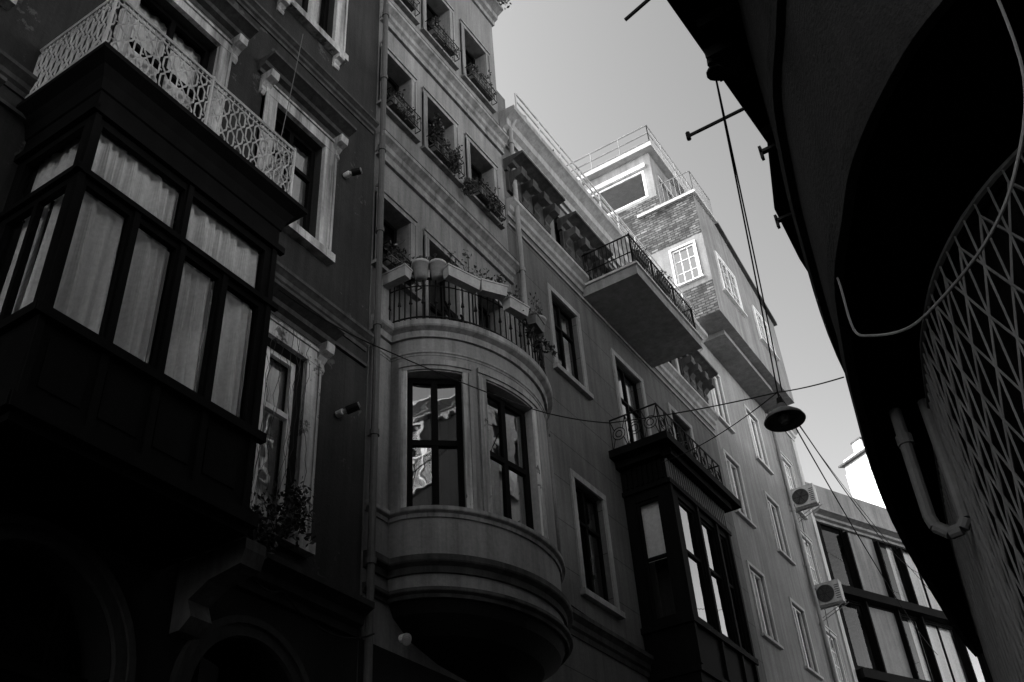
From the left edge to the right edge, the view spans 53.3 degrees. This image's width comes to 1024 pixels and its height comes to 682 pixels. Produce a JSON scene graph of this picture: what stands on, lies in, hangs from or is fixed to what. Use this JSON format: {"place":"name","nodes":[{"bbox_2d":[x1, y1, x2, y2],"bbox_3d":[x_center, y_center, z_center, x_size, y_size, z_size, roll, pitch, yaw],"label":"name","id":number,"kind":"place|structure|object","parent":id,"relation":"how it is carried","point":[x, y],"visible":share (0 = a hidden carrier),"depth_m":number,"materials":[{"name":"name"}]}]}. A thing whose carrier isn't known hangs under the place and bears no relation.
{"place":"outdoors","nodes":[
{"label":"outdoors","id":0,"kind":"place"},
{"bbox_2d":[497,91,766,681],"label":"apartment house with balconies","id":1,"kind":"structure","parent":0,"point":[651,556],"depth_m":22.23,"materials":[{"name":"paint"}]},
{"bbox_2d":[508,115,531,356],"bbox_3d":[0.438,-0.581,20.586,0.539,12.144,0.218,3,-38,-9],"label":"drainpipe","id":2,"kind":"object","parent":1,"relation":"attached to","point":[522,270],"visible":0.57,"depth_m":21.72,"materials":[{"name":"grey metal"}]},
{"bbox_2d":[632,244,649,267],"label":"flower box","id":3,"kind":"object","parent":1,"relation":"attached to","point":[641,256],"visible":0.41,"depth_m":25.05,"materials":[{"name":"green plant"}]},
{"bbox_2d":[553,308,730,618],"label":"window panes","id":4,"kind":"structure","parent":1,"relation":"in","point":[659,569],"depth_m":21.38,"materials":[{"name":"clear glass"}]},
{"bbox_2d":[552,219,746,650],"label":"window frames","id":5,"kind":"structure","parent":1,"relation":"in","point":[583,524],"depth_m":21.32,"materials":[{"name":"black wood"}]},
{"bbox_2d":[654,268,671,292],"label":"flower box","id":6,"kind":"object","parent":1,"relation":"attached to","point":[663,280],"visible":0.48,"depth_m":25.84,"materials":[{"name":"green plant"}]},
{"bbox_2d":[492,0,860,496],"label":"sky","id":7,"kind":"structure","parent":0,"point":[592,76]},
{"bbox_2d":[566,125,831,681],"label":"pale apartment block","id":8,"kind":"structure","parent":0,"point":[670,221],"depth_m":32.94,"materials":[{"name":"paint"}]},
{"bbox_2d":[641,179,763,631],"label":"window panes","id":9,"kind":"structure","parent":8,"relation":"in","point":[686,265],"depth_m":33.71,"materials":[{"name":"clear glass"}]},
{"bbox_2d":[592,170,814,670],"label":"window frames","id":10,"kind":"structure","parent":8,"relation":"in","point":[727,271],"depth_m":32.35,"materials":[{"name":"white paint"}]},
{"bbox_2d":[766,411,837,681],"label":"drainpipe","id":11,"kind":"object","parent":8,"relation":"attached to","point":[816,602],"visible":1,"depth_m":32.64,"materials":[{"name":"grey metal"}]},
{"bbox_2d":[799,426,928,588],"bbox_3d":[12.714,5.992,36.752,0.018,4.616,8.070,-33,-46,32],"label":"overhead cable","id":12,"kind":"object","parent":8,"relation":"attached to","point":[873,524],"visible":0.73,"depth_m":36.57,"materials":[{"name":"rubber"}]},
{"bbox_2d":[838,437,885,507],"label":"white rooftop house","id":13,"kind":"structure","parent":0,"point":[860,479],"depth_m":52.94,"materials":[{"name":"paint"}]},
{"label":"ground","id":14,"kind":"structure","parent":0,"visible":0},
{"bbox_2d":[0,0,379,681],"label":"ornate townhouse","id":15,"kind":"structure","parent":14,"relation":"on","point":[164,236],"depth_m":10.75,"materials":[{"name":"paint"}]},
{"bbox_2d":[0,0,320,681],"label":"window panes","id":16,"kind":"structure","parent":15,"relation":"in","point":[31,613],"depth_m":12.10,"materials":[{"name":"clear glass"}]},
{"bbox_2d":[0,0,328,681],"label":"window frames","id":17,"kind":"structure","parent":15,"relation":"in","point":[44,672],"depth_m":12.90,"materials":[{"name":"black wood"}]},
{"bbox_2d":[242,327,319,558],"bbox_3d":[-2.804,1.117,12.253,0.495,3.586,1.570,-19,-40,19],"label":"vine","id":18,"kind":"object","parent":15,"relation":"attached to","point":[258,535],"depth_m":11.89,"materials":[{"name":"black plant"}]},
{"bbox_2d":[272,35,302,177],"bbox_3d":[-3.182,-3.356,14.480,0.011,4.602,0.982,-2,-37,-3],"label":"overhead cable","id":19,"kind":"object","parent":15,"relation":"attached to","point":[289,97],"visible":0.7,"depth_m":14.70,"materials":[{"name":"black rubber"}]},
{"bbox_2d":[335,402,360,417],"bbox_3d":[-2.231,0.926,13.906,0.355,0.184,0.139,-9,-37,7],"label":"security camera","id":20,"kind":"object","parent":15,"relation":"attached to","point":[352,407],"visible":1,"depth_m":13.86,"materials":[{"name":"white paint"}]},
{"bbox_2d":[343,167,361,178],"bbox_3d":[-2.583,-2.731,16.548,0.316,0.142,0.136,-11,-38,9],"label":"security camera","id":21,"kind":"object","parent":15,"relation":"attached to","point":[353,172],"visible":1,"depth_m":16.50,"materials":[{"name":"white paint"}]},
{"bbox_2d":[279,289,776,422],"bbox_3d":[-0.089,0.585,14.310,6.649,1.347,3.032,8,-39,-16],"label":"overhead cable","id":22,"kind":"object","parent":15,"relation":"attached to","point":[507,399],"visible":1,"depth_m":14.29,"materials":[{"name":"rubber"}]},
{"bbox_2d":[764,393,805,431],"bbox_3d":[3.578,0.876,13.556,0.550,0.510,0.550,-24,-41,24],"label":"hanging street lamp","id":23,"kind":"object","parent":22,"relation":"hanging from","point":[781,417],"visible":1,"depth_m":13.51,"materials":[{"name":"black metal"}]},
{"bbox_2d":[661,393,776,462],"bbox_3d":[3.341,1.618,17.530,0.014,3.194,7.236,-1,-37,-4],"label":"lamp span wire","id":24,"kind":"object","parent":23,"relation":"attached to","point":[726,429],"visible":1,"depth_m":16.18,"materials":[{"name":"metal"}]},
{"bbox_2d":[777,377,843,392],"bbox_3d":[3.488,0.531,12.101,0.014,1.683,2.754,-6,-37,2],"label":"lamp span wire","id":25,"kind":"object","parent":23,"relation":"attached to","point":[811,385],"visible":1,"depth_m":11.81,"materials":[{"name":"metal"}]},
{"bbox_2d":[779,394,918,572],"bbox_3d":[8.978,4.439,24.847,0.016,6.896,24.971,-19,-40,19],"label":"overhead cable","id":26,"kind":"object","parent":23,"relation":"attached to","point":[845,491],"visible":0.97,"depth_m":18.37,"materials":[{"name":"rubber"}]},
{"bbox_2d":[796,428,937,654],"bbox_3d":[9.249,5.886,24.709,0.018,4.599,26.517,-19,-40,19],"label":"overhead cable","id":27,"kind":"object","parent":23,"relation":"attached to","point":[854,529],"visible":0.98,"depth_m":18.22,"materials":[{"name":"rubber"}]},
{"bbox_2d":[293,0,572,681],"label":"stucco house with bow bay","id":28,"kind":"structure","parent":14,"relation":"on","point":[470,571],"depth_m":15.63,"materials":[{"name":"grey paint"}]},
{"bbox_2d":[363,0,388,681],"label":"drainpipe","id":29,"kind":"object","parent":28,"relation":"attached to","point":[371,558],"visible":1,"depth_m":14.87,"materials":[{"name":"grey metal"}]},
{"bbox_2d":[382,240,412,289],"bbox_3d":[-1.905,-1.203,16.497,0.583,0.838,0.446,-24,-41,24],"label":"flower box","id":30,"kind":"object","parent":28,"relation":"attached to","point":[397,276],"visible":0.82,"depth_m":16.30,"materials":[{"name":"plastic"}]},
{"bbox_2d":[293,0,501,515],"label":"window panes","id":31,"kind":"structure","parent":28,"relation":"in","point":[448,474],"depth_m":15.93,"materials":[{"name":"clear glass"}]},
{"bbox_2d":[383,240,422,285],"bbox_3d":[-1.786,-1.338,16.874,0.406,0.908,0.808,-24,-41,24],"label":"plant","id":32,"kind":"object","parent":28,"relation":"attached to","point":[388,264],"visible":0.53,"depth_m":16.65,"materials":[{"name":"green plant"}]},
{"bbox_2d":[386,89,421,129],"bbox_3d":[-2.076,-4.435,19.210,0.515,0.882,0.804,-24,-41,24],"label":"flower box","id":33,"kind":"object","parent":28,"relation":"attached to","point":[400,114],"visible":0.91,"depth_m":19.02,"materials":[{"name":"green plant"}]},
{"bbox_2d":[398,633,411,645],"bbox_3d":[-1.333,3.756,12.821,0.151,0.221,0.322,8,-39,-16],"label":"security camera","id":34,"kind":"object","parent":28,"relation":"attached to","point":[405,639],"visible":1,"depth_m":12.70,"materials":[{"name":"white paint"}]},
{"bbox_2d":[401,0,417,11],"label":"flower box","id":35,"kind":"object","parent":28,"relation":"attached to","point":[409,5],"visible":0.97,"depth_m":21.41,"materials":[{"name":"grey plant"}]},
{"bbox_2d":[411,256,431,281],"bbox_3d":[-1.478,-1.194,16.497,0.329,0.482,0.308,-24,-41,24],"label":"flower pot","id":36,"kind":"object","parent":28,"relation":"on","point":[420,266],"visible":1,"depth_m":16.37,"materials":[{"name":"ceramic"}]},
{"bbox_2d":[429,253,446,281],"bbox_3d":[-1.207,-1.215,16.539,0.308,0.534,0.308,-24,-41,24],"label":"flower pot","id":37,"kind":"object","parent":28,"relation":"on","point":[436,266],"visible":0.97,"depth_m":16.40,"materials":[{"name":"ceramic"}]},
{"bbox_2d":[428,16,461,60],"bbox_3d":[-1.512,-6.672,22.388,0.418,0.961,0.896,-24,-41,24],"label":"flower box","id":38,"kind":"object","parent":28,"relation":"attached to","point":[440,41],"visible":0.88,"depth_m":22.25,"materials":[{"name":"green plant"}]},
{"bbox_2d":[428,123,462,173],"bbox_3d":[-1.324,-3.760,20.136,0.466,0.862,0.933,-24,-41,24],"label":"flower box","id":39,"kind":"object","parent":28,"relation":"attached to","point":[444,160],"visible":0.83,"depth_m":19.97,"materials":[{"name":"grey plant"}]},
{"bbox_2d":[443,301,467,323],"bbox_3d":[-0.838,-0.209,16.784,0.436,1.011,0.490,-24,-41,24],"label":"folding chair","id":40,"kind":"object","parent":28,"relation":"on","point":[446,310],"visible":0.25,"depth_m":16.92,"materials":[{"name":"black wood"}]},
{"bbox_2d":[383,2,533,529],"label":"window frames","id":41,"kind":"structure","parent":28,"relation":"in","point":[434,443],"depth_m":15.35,"materials":[{"name":"black wood"}]},
{"bbox_2d":[442,249,480,293],"bbox_3d":[-0.794,-1.204,16.625,0.746,0.851,0.270,25,-46,-33],"label":"flower box","id":42,"kind":"object","parent":28,"relation":"attached to","point":[461,278],"visible":1,"depth_m":16.38,"materials":[{"name":"plastic"}]},
{"bbox_2d":[430,112,505,225],"bbox_3d":[-0.876,-3.436,20.611,0.365,1.376,2.529,-24,-41,24],"label":"trailing plant","id":43,"kind":"object","parent":28,"relation":"attached to","point":[437,124],"visible":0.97,"depth_m":20.20,"materials":[{"name":"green plant"}]},
{"bbox_2d":[467,63,495,101],"bbox_3d":[-0.676,-6.018,23.488,0.527,1.100,0.906,-13,-38,12],"label":"flower box","id":44,"kind":"object","parent":28,"relation":"attached to","point":[478,85],"visible":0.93,"depth_m":23.26,"materials":[{"name":"grey plant"}]},
{"bbox_2d":[472,178,504,217],"bbox_3d":[-0.515,-3.053,21.244,0.446,0.919,0.849,-24,-41,24],"label":"flower box","id":45,"kind":"object","parent":28,"relation":"attached to","point":[481,197],"visible":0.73,"depth_m":20.98,"materials":[{"name":"grey plant"}]},
{"bbox_2d":[476,268,508,300],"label":"flower box","id":46,"kind":"object","parent":28,"relation":"attached to","point":[493,289],"visible":0.99,"depth_m":16.64,"materials":[{"name":"concrete"}]},
{"bbox_2d":[497,0,510,8],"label":"rooftop shrub","id":47,"kind":"object","parent":28,"relation":"on","point":[502,2],"visible":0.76,"depth_m":26.20,"materials":[{"name":"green plant"}]},
{"bbox_2d":[500,277,529,330],"bbox_3d":[0.049,-0.657,17.039,0.344,0.797,0.689,-24,-41,24],"label":"flower box","id":48,"kind":"object","parent":28,"relation":"attached to","point":[513,305],"visible":0.95,"depth_m":16.88,"materials":[{"name":"concrete"}]},
{"bbox_2d":[524,322,536,341],"bbox_3d":[0.306,-0.245,17.361,0.235,0.626,0.423,0,-37,-5],"label":"hanging plant","id":49,"kind":"object","parent":28,"relation":"hanging from","point":[530,331],"visible":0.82,"depth_m":17.23,"materials":[{"name":"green plant"}]},
{"bbox_2d":[520,292,544,334],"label":"flower box","id":50,"kind":"object","parent":28,"relation":"attached to","point":[534,319],"visible":0.89,"depth_m":17.31,"materials":[{"name":"grey concrete"}]},
{"bbox_2d":[537,309,546,336],"bbox_3d":[0.454,-0.319,17.833,0.308,0.479,0.308,-24,-41,24],"label":"flower pot","id":51,"kind":"object","parent":28,"relation":"on","point":[543,319],"visible":0.25,"depth_m":17.75,"materials":[{"name":"plastic"}]},
{"bbox_2d":[532,335,557,357],"bbox_3d":[0.582,0.120,17.656,0.384,0.443,0.547,-24,-41,24],"label":"hanging plant","id":52,"kind":"object","parent":28,"relation":"hanging from","point":[548,346],"visible":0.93,"depth_m":17.55,"materials":[{"name":"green plant"}]},
{"bbox_2d":[766,413,852,681],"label":"walls","id":53,"kind":"structure","parent":14,"relation":"on","point":[784,443],"depth_m":34.63,"materials":[{"name":"grey paint"}]},
{"bbox_2d":[790,483,821,545],"bbox_3d":[9.972,5.794,34.158,0.960,1.901,0.522,-24,-41,24],"label":"air conditioner","id":54,"kind":"object","parent":53,"relation":"attached to","point":[804,497],"visible":0.99,"depth_m":34.31,"materials":[{"name":"white metal"}]},
{"bbox_2d":[783,461,843,681],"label":"window frames","id":55,"kind":"structure","parent":53,"relation":"in","point":[815,582],"depth_m":33.66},
{"bbox_2d":[776,429,857,681],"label":"trim","id":56,"kind":"structure","parent":53,"relation":"attached to","point":[792,434],"depth_m":34.41,"materials":[{"name":"grey paint"}]},
{"bbox_2d":[815,579,848,647],"bbox_3d":[10.173,8.536,32.074,0.960,1.901,0.522,-24,-41,24],"label":"air conditioner","id":57,"kind":"object","parent":53,"relation":"attached to","point":[830,594],"visible":0.98,"depth_m":32.23,"materials":[{"name":"white metal"}]},
{"bbox_2d":[738,0,1023,653],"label":"walls","id":58,"kind":"structure","parent":14,"relation":"on","point":[943,144],"depth_m":5.88,"materials":[{"name":"paint"}]},
{"bbox_2d":[667,0,806,269],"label":"eaves","id":59,"kind":"object","parent":58,"relation":"on","point":[707,23],"visible":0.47,"depth_m":9.92,"materials":[{"name":"black metal"}]},
{"bbox_2d":[624,0,745,140],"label":"projecting rods","id":60,"kind":"object","parent":59,"relation":"attached to","point":[689,135],"visible":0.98,"depth_m":10.45,"materials":[{"name":"black metal"}]},
{"bbox_2d":[703,36,745,81],"bbox_3d":[2.014,-2.652,9.766,0.340,0.220,0.350,-24,-41,24],"label":"wire bracket","id":61,"kind":"object","parent":59,"relation":"attached to","point":[725,60],"visible":1,"depth_m":9.69,"materials":[{"name":"black metal"}]},
{"bbox_2d":[715,81,777,391],"bbox_3d":[2.756,-0.940,11.747,0.018,0.352,5.324,-13,-38,12],"label":"overhead cable","id":62,"kind":"object","parent":61,"relation":"attached to","point":[749,247],"visible":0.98,"depth_m":11.44,"materials":[{"name":"rubber"}]},
{"bbox_2d":[716,81,781,390],"bbox_3d":[2.760,-0.962,11.651,0.016,0.432,5.465,-14,-38,12],"label":"overhead cable","id":63,"kind":"object","parent":61,"relation":"attached to","point":[747,226],"visible":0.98,"depth_m":11.01,"materials":[{"name":"rubber"}]},
{"bbox_2d":[766,0,980,656],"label":"fascia and pipe","id":64,"kind":"structure","parent":58,"relation":"attached to","point":[920,20],"depth_m":6.91,"materials":[{"name":"metal"}]},
{"bbox_2d":[836,0,1023,336],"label":"looping cable","id":65,"kind":"object","parent":64,"relation":"attached to","point":[975,257],"visible":0.88,"depth_m":4.43,"materials":[{"name":"black rubber"}]},
{"bbox_2d":[920,142,1023,681],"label":"scissor grille","id":66,"kind":"object","parent":58,"relation":"attached to","point":[994,600],"visible":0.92,"depth_m":6.08,"materials":[{"name":"metal"}]},
{"bbox_2d":[816,522,992,681],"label":"walls","id":67,"kind":"structure","parent":14,"relation":"on","point":[830,538],"depth_m":37.95,"materials":[{"name":"white paint"}]},
{"bbox_2d":[805,482,992,681],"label":"trim","id":68,"kind":"structure","parent":67,"relation":"attached to","point":[871,589],"depth_m":36.65,"materials":[{"name":"black wood"}]},
{"bbox_2d":[820,524,991,681],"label":"window frames","id":69,"kind":"structure","parent":67,"relation":"in","point":[918,626],"depth_m":36.87,"materials":[{"name":"black metal"}]},
{"bbox_2d":[834,545,988,681],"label":"window panes","id":70,"kind":"object","parent":67,"relation":"attached to","point":[917,648],"visible":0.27,"depth_m":37.85,"materials":[{"name":"grey glass"}]}
]}

